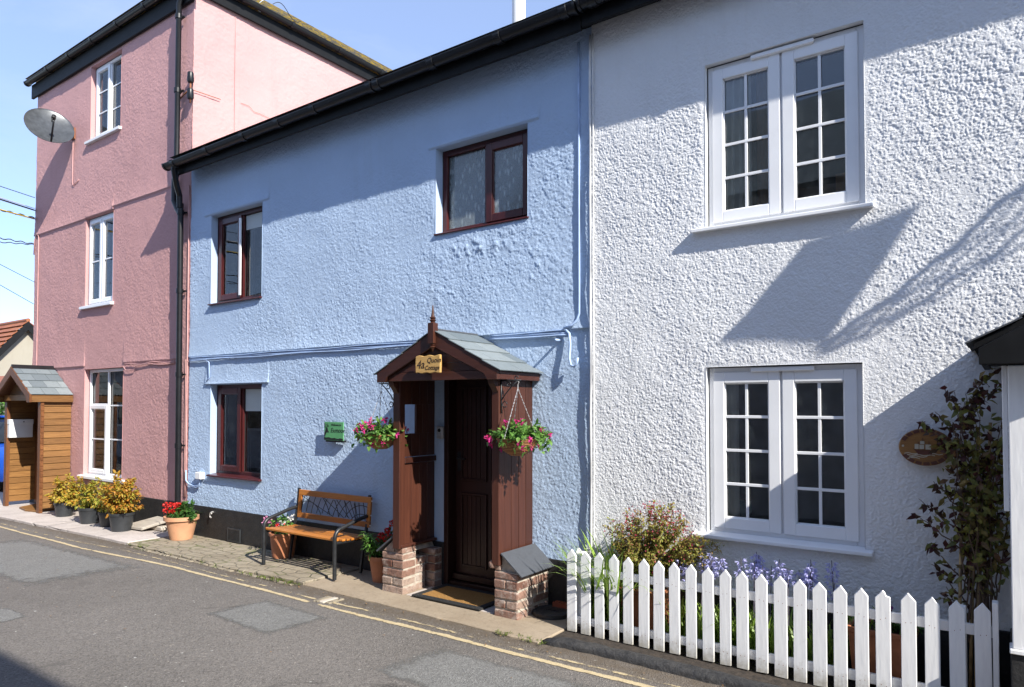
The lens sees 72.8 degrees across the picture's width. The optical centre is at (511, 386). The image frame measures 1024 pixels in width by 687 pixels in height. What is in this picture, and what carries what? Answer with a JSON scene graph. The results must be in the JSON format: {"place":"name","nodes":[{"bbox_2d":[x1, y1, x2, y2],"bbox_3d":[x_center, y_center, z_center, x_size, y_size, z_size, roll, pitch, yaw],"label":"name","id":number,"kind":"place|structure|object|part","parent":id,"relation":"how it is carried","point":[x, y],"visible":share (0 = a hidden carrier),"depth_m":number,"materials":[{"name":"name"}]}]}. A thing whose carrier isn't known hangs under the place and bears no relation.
{"place":"outdoors","nodes":[
{"label":"outdoors","id":0,"kind":"place"},
{"bbox_2d":[0,492,168,544],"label":"pavement","id":1,"kind":"structure","parent":0,"point":[12,511],"depth_m":9.60,"materials":[{"name":"grey concrete"}]},
{"bbox_2d":[0,364,72,513],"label":"timber porch","id":2,"kind":"object","parent":1,"relation":"on","point":[36,464],"visible":0.95,"depth_m":11.03,"materials":[{"name":"brown wood"}]},
{"bbox_2d":[7,419,33,437],"bbox_3d":[-8.199,0.692,11.570,0.132,0.302,0.350,-1,-2,35],"label":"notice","id":3,"kind":"object","parent":2,"relation":"attached to","point":[17,428],"visible":1,"depth_m":11.52,"materials":[{"name":"white"}]},
{"bbox_2d":[43,473,83,516],"bbox_3d":[-6.724,1.618,10.441,0.577,0.643,0.488,0,-2,15],"label":"potted acer","id":4,"kind":"object","parent":1,"relation":"on","point":[64,499],"visible":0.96,"depth_m":10.35,"materials":[{"name":"plant"}]},
{"bbox_2d":[73,476,113,523],"bbox_3d":[-5.935,1.597,9.846,0.546,0.654,0.521,0,-2,-4],"label":"potted acer","id":5,"kind":"object","parent":1,"relation":"on","point":[88,507],"visible":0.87,"depth_m":9.73,"materials":[{"name":"plant"}]},
{"bbox_2d":[98,488,113,526],"bbox_3d":[-5.543,1.642,9.660,0.409,0.555,0.447,0,-2,-9],"label":"potted acer","id":6,"kind":"object","parent":1,"relation":"on","point":[104,521],"visible":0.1,"depth_m":9.46,"materials":[{"name":"plastic"}]},
{"bbox_2d":[96,469,143,531],"bbox_3d":[-5.201,1.507,9.268,0.718,0.804,0.572,-1,-2,35],"label":"potted acer","id":7,"kind":"object","parent":1,"relation":"on","point":[120,504],"visible":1,"depth_m":9.13,"materials":[{"name":"plant"}]},
{"bbox_2d":[131,516,166,531],"bbox_3d":[-4.873,1.830,9.284,0.659,0.157,0.330,-1,-2,35],"label":"paving slab","id":8,"kind":"object","parent":1,"relation":"on","point":[156,523],"depth_m":9.20,"materials":[{"name":"stone"}]},
{"bbox_2d":[128,535,303,571],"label":"pavement","id":9,"kind":"structure","parent":0,"point":[208,551],"depth_m":7.92,"materials":[{"name":"beige stone"}]},
{"bbox_2d":[162,498,200,540],"bbox_3d":[-4.196,1.645,8.686,0.615,0.506,0.411,0,-2,4],"label":"flower pot","id":10,"kind":"object","parent":9,"relation":"on","point":[180,519],"visible":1,"depth_m":8.57,"materials":[{"name":"ceramic"}]},
{"bbox_2d":[261,514,296,558],"bbox_3d":[-2.561,1.629,7.664,0.478,0.484,0.306,0,-2,14],"label":"flower pot","id":11,"kind":"object","parent":9,"relation":"on","point":[280,543],"visible":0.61,"depth_m":7.54,"materials":[{"name":"ceramic"}]},
{"bbox_2d":[0,0,569,324],"label":"sky","id":12,"kind":"structure","parent":0,"point":[395,34],"materials":[{"name":"blue"}]},
{"bbox_2d":[245,557,358,584],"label":"pavement","id":13,"kind":"structure","parent":0,"point":[303,571],"depth_m":6.99,"materials":[{"name":"beige stone"}]},
{"bbox_2d":[262,488,372,579],"bbox_3d":[-1.994,1.475,7.109,1.216,0.759,0.476,-1,-2,35],"label":"bench","id":14,"kind":"object","parent":13,"relation":"on","point":[334,536],"visible":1,"depth_m":7.16,"materials":[{"name":"brown wood"}]},
{"bbox_2d":[14,530,690,685],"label":"loose grit","id":15,"kind":"object","parent":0,"point":[336,602],"visible":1,"depth_m":5.60,"materials":[{"name":"grey gravel"}]},
{"bbox_2d":[0,489,723,686],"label":"road","id":16,"kind":"structure","parent":0,"point":[154,608],"depth_m":5.05,"materials":[{"name":"grey asphalt"}]},
{"bbox_2d":[0,415,4,490],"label":"parked car","id":17,"kind":"object","parent":16,"relation":"on","point":[2,419],"visible":0.02,"depth_m":13.57,"materials":[{"name":"metal"}]},
{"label":"window","id":18,"kind":"part","parent":17,"relation":"part of","materials":[{"name":"glass"}]},
{"bbox_2d":[0,402,4,414],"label":"garden bush","id":19,"kind":"object","parent":16,"relation":"on","point":[2,409],"visible":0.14,"depth_m":18.08,"materials":[{"name":"green plant"}]},
{"bbox_2d":[0,608,23,622],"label":"road patch","id":20,"kind":"object","parent":16,"relation":"on","point":[7,614],"visible":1,"depth_m":5.60,"materials":[{"name":"grey asphalt"}]},
{"bbox_2d":[0,318,33,375],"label":"cottage","id":21,"kind":"structure","parent":16,"relation":"on","point":[16,341],"depth_m":29.81,"materials":[{"name":"beige tile"}]},
{"bbox_2d":[0,540,130,581],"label":"road patch","id":22,"kind":"object","parent":16,"relation":"on","point":[39,562],"visible":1,"depth_m":7.44,"materials":[{"name":"grey asphalt"}]},
{"bbox_2d":[130,546,150,551],"bbox_3d":[-4.369,1.923,8.164,0.441,0.042,0.040,-1,-2,35],"label":"kerb stone","id":23,"kind":"object","parent":16,"relation":"on","point":[140,549],"visible":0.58,"depth_m":8.15,"materials":[{"name":"grey stone"}]},
{"bbox_2d":[0,526,309,601],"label":"yellow line","id":24,"kind":"object","parent":16,"relation":"on","point":[281,594],"visible":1,"depth_m":7.20,"materials":[{"name":"paint"}]},
{"bbox_2d":[150,551,169,555],"bbox_3d":[-4.016,1.917,7.909,0.371,0.042,0.040,-1,-2,35],"label":"kerb stone","id":25,"kind":"object","parent":16,"relation":"on","point":[158,553],"visible":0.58,"depth_m":7.89,"materials":[{"name":"grey stone"}]},
{"bbox_2d":[5,524,316,598],"bbox_3d":[-8.703,1.983,10.955,17.051,0.001,0.150,-1,-2,35],"label":"yellow line","id":26,"kind":"object","parent":16,"relation":"on","point":[184,565],"visible":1,"depth_m":7.29,"materials":[{"name":"paint"}]},
{"bbox_2d":[170,556,193,561],"bbox_3d":[-3.640,1.910,7.645,0.451,0.042,0.040,-1,-2,35],"label":"kerb stone","id":27,"kind":"object","parent":16,"relation":"on","point":[183,559],"visible":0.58,"depth_m":7.62,"materials":[{"name":"grey stone"}]},
{"bbox_2d":[194,561,207,565],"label":"kerb stone","id":28,"kind":"object","parent":16,"relation":"on","point":[201,563],"visible":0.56,"depth_m":7.41,"materials":[{"name":"beige stone"}]},
{"bbox_2d":[23,0,391,523],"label":"pink house","id":29,"kind":"structure","parent":16,"relation":"on","point":[112,277],"depth_m":10.18,"materials":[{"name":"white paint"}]},
{"bbox_2d":[0,237,33,243],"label":"overhead wire","id":30,"kind":"object","parent":29,"relation":"attached to","point":[16,241],"visible":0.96,"depth_m":11.27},
{"bbox_2d":[0,197,34,210],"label":"overhead wire","id":31,"kind":"object","parent":29,"relation":"attached to","point":[8,201],"visible":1,"depth_m":11.20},
{"bbox_2d":[0,209,34,219],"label":"overhead wire","id":32,"kind":"object","parent":29,"relation":"attached to","point":[23,215],"visible":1,"depth_m":11.35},
{"bbox_2d":[1,242,33,244],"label":"overhead wire","id":33,"kind":"object","parent":29,"relation":"attached to","point":[16,243],"visible":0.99,"depth_m":11.27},
{"bbox_2d":[24,108,75,142],"bbox_3d":[-7.306,-4.127,10.996,0.525,0.611,0.591,0,-2,2],"label":"satellite dish","id":34,"kind":"object","parent":29,"relation":"attached to","point":[48,125],"visible":1,"depth_m":10.98,"materials":[{"name":"grey metal"}]},
{"bbox_2d":[79,212,113,309],"bbox_3d":[-6.346,-1.932,10.695,1.030,1.428,0.155,-1,-2,35],"label":"window","id":35,"kind":"structure","parent":29,"relation":"in","point":[101,228],"depth_m":10.68,"materials":[{"name":"white plastic"}]},
{"bbox_2d":[84,54,121,144],"bbox_3d":[-6.233,-4.430,10.695,1.110,1.223,0.180,-1,-2,35],"label":"window","id":36,"kind":"structure","parent":29,"relation":"in","point":[108,76],"depth_m":10.72,"materials":[{"name":"white plastic"}]},
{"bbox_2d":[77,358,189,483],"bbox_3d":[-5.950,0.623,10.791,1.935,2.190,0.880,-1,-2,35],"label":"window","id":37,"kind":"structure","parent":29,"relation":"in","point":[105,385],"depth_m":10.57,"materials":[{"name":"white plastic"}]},
{"bbox_2d":[180,71,220,102],"bbox_3d":[-4.165,-3.941,9.277,0.265,0.405,0.508,-3,-4,66],"label":"cable insulator","id":38,"kind":"object","parent":29,"relation":"attached to","point":[190,90],"visible":1,"depth_m":9.12,"materials":[{"name":"black plastic"}]},
{"bbox_2d":[209,565,233,571],"bbox_3d":[-3.018,1.898,7.200,0.421,0.042,0.040,-1,-2,35],"label":"kerb stone","id":39,"kind":"object","parent":16,"relation":"on","point":[221,568],"visible":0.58,"depth_m":7.17,"materials":[{"name":"beige stone"}]},
{"bbox_2d":[236,571,262,578],"bbox_3d":[-2.613,1.891,6.923,0.441,0.042,0.040,-1,-2,35],"label":"kerb stone","id":40,"kind":"object","parent":16,"relation":"on","point":[247,574],"visible":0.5,"depth_m":6.91,"materials":[{"name":"beige stone"}]},
{"bbox_2d":[210,602,322,632],"bbox_3d":[-1.983,1.845,5.594,1.060,0.001,0.640,-1,-2,35],"label":"road patch","id":41,"kind":"object","parent":16,"relation":"on","point":[266,616],"visible":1,"depth_m":5.57,"materials":[{"name":"grey asphalt"}]},
{"bbox_2d":[265,578,293,584],"bbox_3d":[-2.236,1.884,6.660,0.421,0.042,0.040,-1,-2,35],"label":"kerb stone","id":42,"kind":"object","parent":16,"relation":"on","point":[279,581],"visible":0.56,"depth_m":6.64,"materials":[{"name":"beige stone"}]},
{"bbox_2d":[313,596,331,601],"bbox_3d":[-1.651,1.868,6.063,0.055,0.042,0.170,-1,-2,35],"label":"kerb stone","id":43,"kind":"object","parent":16,"relation":"on","point":[320,599],"visible":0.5,"depth_m":6.05,"materials":[{"name":"beige stone"}]},
{"bbox_2d":[320,597,337,602],"bbox_3d":[-1.592,1.868,6.035,0.055,0.042,0.170,-1,-2,35],"label":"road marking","id":44,"kind":"object","parent":16,"relation":"on","point":[326,600],"visible":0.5,"depth_m":6.03,"materials":[{"name":"paint"}]},
{"bbox_2d":[326,598,343,603],"bbox_3d":[-1.532,1.867,6.007,0.055,0.042,0.170,-1,-2,35],"label":"kerb stone","id":45,"kind":"object","parent":16,"relation":"on","point":[334,600],"visible":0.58,"depth_m":6.00,"materials":[{"name":"beige stone"}]},
{"bbox_2d":[129,543,545,644],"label":"weeds","id":46,"kind":"object","parent":16,"relation":"on","point":[277,579],"visible":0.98,"depth_m":6.61,"materials":[{"name":"green plant"}]},
{"bbox_2d":[161,0,594,604],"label":"blue house","id":47,"kind":"structure","parent":16,"relation":"on","point":[343,242],"depth_m":6.91,"materials":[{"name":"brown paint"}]},
{"bbox_2d":[206,384,261,481],"bbox_3d":[-3.356,0.545,8.527,1.100,1.153,0.195,-1,-2,35],"label":"window","id":48,"kind":"structure","parent":47,"relation":"in","point":[239,406],"depth_m":8.57,"materials":[{"name":"brown wood"}]},
{"bbox_2d":[207,206,261,305],"bbox_3d":[-3.368,-1.615,8.614,1.105,1.150,0.211,-1,-2,35],"label":"window","id":49,"kind":"structure","parent":47,"relation":"in","point":[239,267],"depth_m":8.64,"materials":[{"name":"brown wood"}]},
{"bbox_2d":[324,422,345,442],"bbox_3d":[-1.858,0.479,7.338,0.331,0.213,0.054,-1,-2,35],"label":"green sign","id":50,"kind":"object","parent":47,"relation":"attached to","point":[333,431],"visible":1,"depth_m":7.32,"materials":[{"name":"paint"}]},
{"bbox_2d":[437,426,443,438],"bbox_3d":[-0.674,0.428,6.513,0.077,0.115,0.043,-1,-2,35],"label":"key safe","id":51,"kind":"object","parent":47,"relation":"attached to","point":[440,432],"visible":1,"depth_m":6.49,"materials":[{"name":"black"}]},
{"bbox_2d":[453,379,494,585],"bbox_3d":[-0.210,0.845,6.324,0.794,1.892,0.104,-1,-2,35],"label":"door","id":52,"kind":"structure","parent":47,"relation":"in","point":[473,396],"depth_m":6.43,"materials":[{"name":"brown wood"}]},
{"bbox_2d":[434,128,528,235],"bbox_3d":[-0.256,-1.870,6.400,1.090,0.837,0.180,-1,-2,35],"label":"window","id":53,"kind":"structure","parent":47,"relation":"in","point":[485,183],"depth_m":6.40,"materials":[{"name":"brown wood"}]},
{"bbox_2d":[512,0,525,22],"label":"flue pipe","id":54,"kind":"object","parent":47,"relation":"on","point":[518,10],"depth_m":7.36,"materials":[{"name":"metal"}]},
{"bbox_2d":[382,650,581,686],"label":"road patch","id":55,"kind":"object","parent":16,"relation":"on","point":[455,669],"visible":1,"depth_m":4.37,"materials":[{"name":"grey asphalt"}]},
{"bbox_2d":[318,604,653,686],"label":"yellow line","id":56,"kind":"object","parent":16,"relation":"on","point":[525,656],"visible":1,"depth_m":4.80,"materials":[{"name":"paint"}]},
{"bbox_2d":[334,602,679,686],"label":"yellow line","id":57,"kind":"object","parent":16,"relation":"on","point":[489,641],"visible":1,"depth_m":4.83,"materials":[{"name":"paint"}]},
{"bbox_2d":[542,637,781,686],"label":"kerb","id":58,"kind":"structure","parent":16,"relation":"on","point":[710,676],"depth_m":4.47,"materials":[{"name":"grey concrete"}]},
{"bbox_2d":[554,626,875,686],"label":"curb","id":59,"kind":"object","parent":16,"relation":"on","point":[751,673],"visible":0.05,"depth_m":4.58,"materials":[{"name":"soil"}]},
{"bbox_2d":[547,527,667,629],"bbox_3d":[0.752,1.427,5.206,1.113,0.720,0.838,-1,-2,35],"label":"strap leaf plant","id":60,"kind":"object","parent":59,"relation":"on","point":[605,566],"visible":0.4,"depth_m":5.08,"materials":[{"name":"green plant"}]},
{"bbox_2d":[608,580,668,629],"bbox_3d":[0.948,1.624,5.093,0.404,0.330,0.284,-1,-2,35],"label":"planter","id":61,"kind":"object","parent":59,"relation":"on","point":[636,609],"visible":0.06,"depth_m":4.98,"materials":[{"name":"wood"}]},
{"bbox_2d":[604,499,723,586],"bbox_3d":[1.071,1.145,5.036,0.945,0.667,0.429,-1,-2,35],"label":"flowering shrub","id":62,"kind":"object","parent":61,"relation":"in","point":[655,547],"visible":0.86,"depth_m":4.99,"materials":[{"name":"green plant"}]},
{"bbox_2d":[666,559,685,635],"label":"bluebell","id":63,"kind":"object","parent":59,"relation":"on","point":[683,628],"visible":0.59,"depth_m":4.86,"materials":[{"name":"purple plant"}]},
{"bbox_2d":[681,564,697,632],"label":"bluebell","id":64,"kind":"object","parent":59,"relation":"on","point":[686,567],"visible":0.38,"depth_m":4.87,"materials":[{"name":"purple plant"}]},
{"bbox_2d":[704,561,719,637],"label":"bluebell","id":65,"kind":"object","parent":59,"relation":"on","point":[707,563],"visible":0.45,"depth_m":4.74,"materials":[{"name":"purple plant"}]},
{"bbox_2d":[697,552,733,641],"bbox_3d":[1.361,1.453,4.734,0.300,0.655,0.202,-1,-2,24],"label":"bluebell","id":66,"kind":"object","parent":59,"relation":"on","point":[714,558],"visible":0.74,"depth_m":4.71,"materials":[{"name":"purple plant"}]},
{"bbox_2d":[714,557,735,642],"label":"bluebell","id":67,"kind":"object","parent":59,"relation":"on","point":[717,573],"visible":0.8,"depth_m":4.66,"materials":[{"name":"purple plant"}]},
{"bbox_2d":[731,557,754,643],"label":"bluebell","id":68,"kind":"object","parent":59,"relation":"on","point":[740,569],"visible":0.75,"depth_m":4.61,"materials":[{"name":"purple plant"}]},
{"bbox_2d":[734,552,769,648],"bbox_3d":[1.619,1.445,4.657,0.202,0.667,0.299,0,-2,-9],"label":"bluebell","id":69,"kind":"object","parent":59,"relation":"on","point":[756,556],"visible":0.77,"depth_m":4.66,"materials":[{"name":"purple plant"}]},
{"bbox_2d":[746,561,759,635],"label":"bluebell","id":70,"kind":"object","parent":59,"relation":"on","point":[755,569],"visible":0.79,"depth_m":4.63,"materials":[{"name":"purple plant"}]},
{"bbox_2d":[749,555,772,629],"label":"bluebell","id":71,"kind":"object","parent":59,"relation":"on","point":[759,565],"visible":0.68,"depth_m":4.66,"materials":[{"name":"purple plant"}]},
{"bbox_2d":[751,566,770,646],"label":"bluebell","id":72,"kind":"object","parent":59,"relation":"on","point":[760,570],"visible":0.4,"depth_m":4.59,"materials":[{"name":"purple plant"}]},
{"bbox_2d":[764,566,777,634],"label":"bluebell","id":73,"kind":"object","parent":59,"relation":"on","point":[770,584],"visible":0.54,"depth_m":4.62,"materials":[{"name":"purple plant"}]},
{"bbox_2d":[753,559,792,646],"bbox_3d":[1.736,1.452,4.560,0.300,0.648,0.202,1,-2,-32],"label":"bluebell","id":74,"kind":"object","parent":59,"relation":"on","point":[778,566],"visible":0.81,"depth_m":4.54,"materials":[{"name":"purple plant"}]},
{"bbox_2d":[567,544,999,686],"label":"picket fence","id":75,"kind":"object","parent":59,"relation":"on","point":[959,628],"visible":0.98,"depth_m":4.29,"materials":[{"name":"white wood"}]},
{"bbox_2d":[777,569,793,640],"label":"bluebell","id":76,"kind":"object","parent":59,"relation":"on","point":[788,574],"visible":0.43,"depth_m":4.53,"materials":[{"name":"purple plant"}]},
{"bbox_2d":[782,570,794,656],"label":"bluebell","id":77,"kind":"object","parent":59,"relation":"on","point":[790,578],"visible":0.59,"depth_m":4.45,"materials":[{"name":"purple plant"}]},
{"bbox_2d":[791,572,808,649],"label":"bluebell","id":78,"kind":"object","parent":59,"relation":"on","point":[801,574],"visible":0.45,"depth_m":4.50,"materials":[{"name":"purple plant"}]},
{"bbox_2d":[791,565,827,648],"bbox_3d":[1.934,1.452,4.394,0.292,0.639,0.201,1,-2,-28],"label":"bluebell","id":79,"kind":"object","parent":59,"relation":"on","point":[810,581],"visible":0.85,"depth_m":4.40,"materials":[{"name":"purple plant"}]},
{"bbox_2d":[803,560,831,653],"bbox_3d":[1.902,1.436,4.387,0.256,0.673,0.195,1,-2,-19],"label":"bluebell","id":80,"kind":"object","parent":59,"relation":"on","point":[811,569],"visible":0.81,"depth_m":4.40,"materials":[{"name":"purple plant"}]},
{"bbox_2d":[803,570,831,646],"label":"bluebell","id":81,"kind":"object","parent":59,"relation":"on","point":[812,598],"visible":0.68,"depth_m":4.42,"materials":[{"name":"purple plant"}]},
{"bbox_2d":[807,560,848,660],"bbox_3d":[2.018,1.433,4.399,0.294,0.678,0.198,-1,-2,28],"label":"bluebell","id":82,"kind":"object","parent":59,"relation":"on","point":[831,579],"visible":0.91,"depth_m":4.36,"materials":[{"name":"purple plant"}]},
{"bbox_2d":[827,583,838,663],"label":"bluebell","id":83,"kind":"object","parent":59,"relation":"on","point":[830,587],"visible":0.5,"depth_m":4.38,"materials":[{"name":"purple plant"}]},
{"bbox_2d":[847,618,918,684],"bbox_3d":[2.228,1.602,4.168,0.364,0.325,0.264,-1,-2,35],"label":"planter","id":84,"kind":"object","parent":59,"relation":"on","point":[896,654],"visible":0.23,"depth_m":4.09,"materials":[{"name":"wood"}]},
{"bbox_2d":[873,606,924,633],"bbox_3d":[2.296,1.407,4.123,0.289,0.198,0.207,-1,-2,35],"label":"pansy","id":85,"kind":"object","parent":84,"relation":"in","point":[897,627],"visible":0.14,"depth_m":4.09,"materials":[{"name":"green plant"}]},
{"bbox_2d":[906,368,1010,686],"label":"climbing plant","id":86,"kind":"object","parent":59,"relation":"on","point":[976,520],"visible":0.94,"depth_m":3.93,"materials":[{"name":"green plant"}]},
{"bbox_2d":[575,0,1023,686],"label":"white house","id":87,"kind":"structure","parent":16,"relation":"on","point":[809,248],"depth_m":4.78,"materials":[{"name":"paint"}]},
{"bbox_2d":[732,500,751,517],"bbox_3d":[1.672,0.916,5.077,0.129,0.174,0.129,0,-2,-15],"label":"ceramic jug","id":88,"kind":"object","parent":87,"relation":"in","point":[742,508],"visible":0.38,"depth_m":5.03,"materials":[{"name":"ceramic"}]},
{"bbox_2d":[691,24,873,233],"bbox_3d":[2.067,-1.685,5.093,1.753,1.755,0.865,-1,-2,35],"label":"window","id":89,"kind":"structure","parent":87,"relation":"in","point":[786,124],"depth_m":4.99,"materials":[{"name":"white plastic"}]},
{"bbox_2d":[692,363,873,556],"bbox_3d":[2.052,0.532,5.046,1.730,1.750,0.865,-1,-2,35],"label":"window","id":90,"kind":"structure","parent":87,"relation":"in","point":[787,441],"depth_m":4.94,"materials":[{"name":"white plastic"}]},
{"bbox_2d":[899,428,947,465],"bbox_3d":[2.506,0.365,4.208,0.284,0.226,0.034,-1,-2,35],"label":"oval plaque","id":91,"kind":"object","parent":87,"relation":"attached to","point":[914,446],"visible":0.87,"depth_m":4.21,"materials":[{"name":"brown wood"}]},
{"bbox_2d":[965,313,1023,686],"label":"white porch","id":92,"kind":"object","parent":87,"relation":"attached to","point":[1002,346],"visible":1,"depth_m":3.54,"materials":[{"name":"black paint"}]},
{"bbox_2d":[304,569,566,643],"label":"pavement","id":93,"kind":"structure","parent":0,"point":[362,586],"depth_m":5.68,"materials":[{"name":"concrete"}]},
{"bbox_2d":[360,520,392,582],"bbox_3d":[-1.240,1.554,6.591,0.386,0.602,0.342,-1,-2,35],"label":"flower pot","id":94,"kind":"object","parent":93,"relation":"on","point":[375,557],"visible":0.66,"depth_m":6.57,"materials":[{"name":"ceramic"}]},
{"bbox_2d":[407,584,494,613],"bbox_3d":[-0.383,1.873,6.098,0.960,0.074,0.560,-1,-2,35],"label":"door step","id":95,"kind":"object","parent":93,"relation":"on","point":[491,609],"depth_m":5.75,"materials":[{"name":"beige concrete"}]},
{"bbox_2d":[412,583,494,610],"bbox_3d":[-0.436,1.824,6.051,0.760,0.019,0.470,-1,-2,35],"label":"door mat","id":96,"kind":"object","parent":95,"relation":"on","point":[465,597],"depth_m":6.02,"materials":[{"name":"fabric"}]},
{"bbox_2d":[373,305,553,619],"bbox_3d":[-0.487,0.588,6.015,1.620,2.540,0.643,-1,-2,35],"label":"wooden porch","id":97,"kind":"object","parent":93,"relation":"on","point":[519,561],"visible":0.98,"depth_m":5.87,"materials":[{"name":"brown wood"}]},
{"bbox_2d":[351,385,408,452],"bbox_3d":[-1.201,0.285,6.362,0.492,0.622,0.570,1,-2,-23],"label":"hanging basket","id":98,"kind":"object","parent":97,"relation":"hanging from","point":[376,436],"visible":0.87,"depth_m":6.22,"materials":[{"name":"wicker"}]},
{"bbox_2d":[416,354,441,373],"bbox_3d":[-0.695,-0.189,5.797,0.289,0.153,0.026,-1,-2,35],"label":"name board","id":99,"kind":"object","parent":97,"relation":"attached to","point":[429,364],"visible":1,"depth_m":5.78,"materials":[{"name":"yellow wood"}]},
{"bbox_2d":[484,381,552,456],"bbox_3d":[0.053,0.247,5.468,0.600,0.593,0.502,-1,-2,35],"label":"hanging basket","id":100,"kind":"object","parent":97,"relation":"hanging from","point":[515,439],"visible":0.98,"depth_m":5.36,"materials":[{"name":"wicker"}]},
{"bbox_2d":[533,605,566,619],"bbox_3d":[0.321,1.813,5.579,0.309,0.048,0.309,-1,-2,35],"label":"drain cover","id":101,"kind":"object","parent":93,"relation":"on","point":[547,612],"visible":0.86,"depth_m":5.52,"materials":[{"name":"black metal"}]},
{"bbox_2d":[552,600,566,608],"bbox_3d":[0.441,1.797,5.653,0.220,0.066,0.070,-1,-2,35],"label":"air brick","id":102,"kind":"object","parent":93,"relation":"on","point":[560,604],"visible":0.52,"depth_m":5.66,"materials":[{"name":"brown brick"}]}
]}

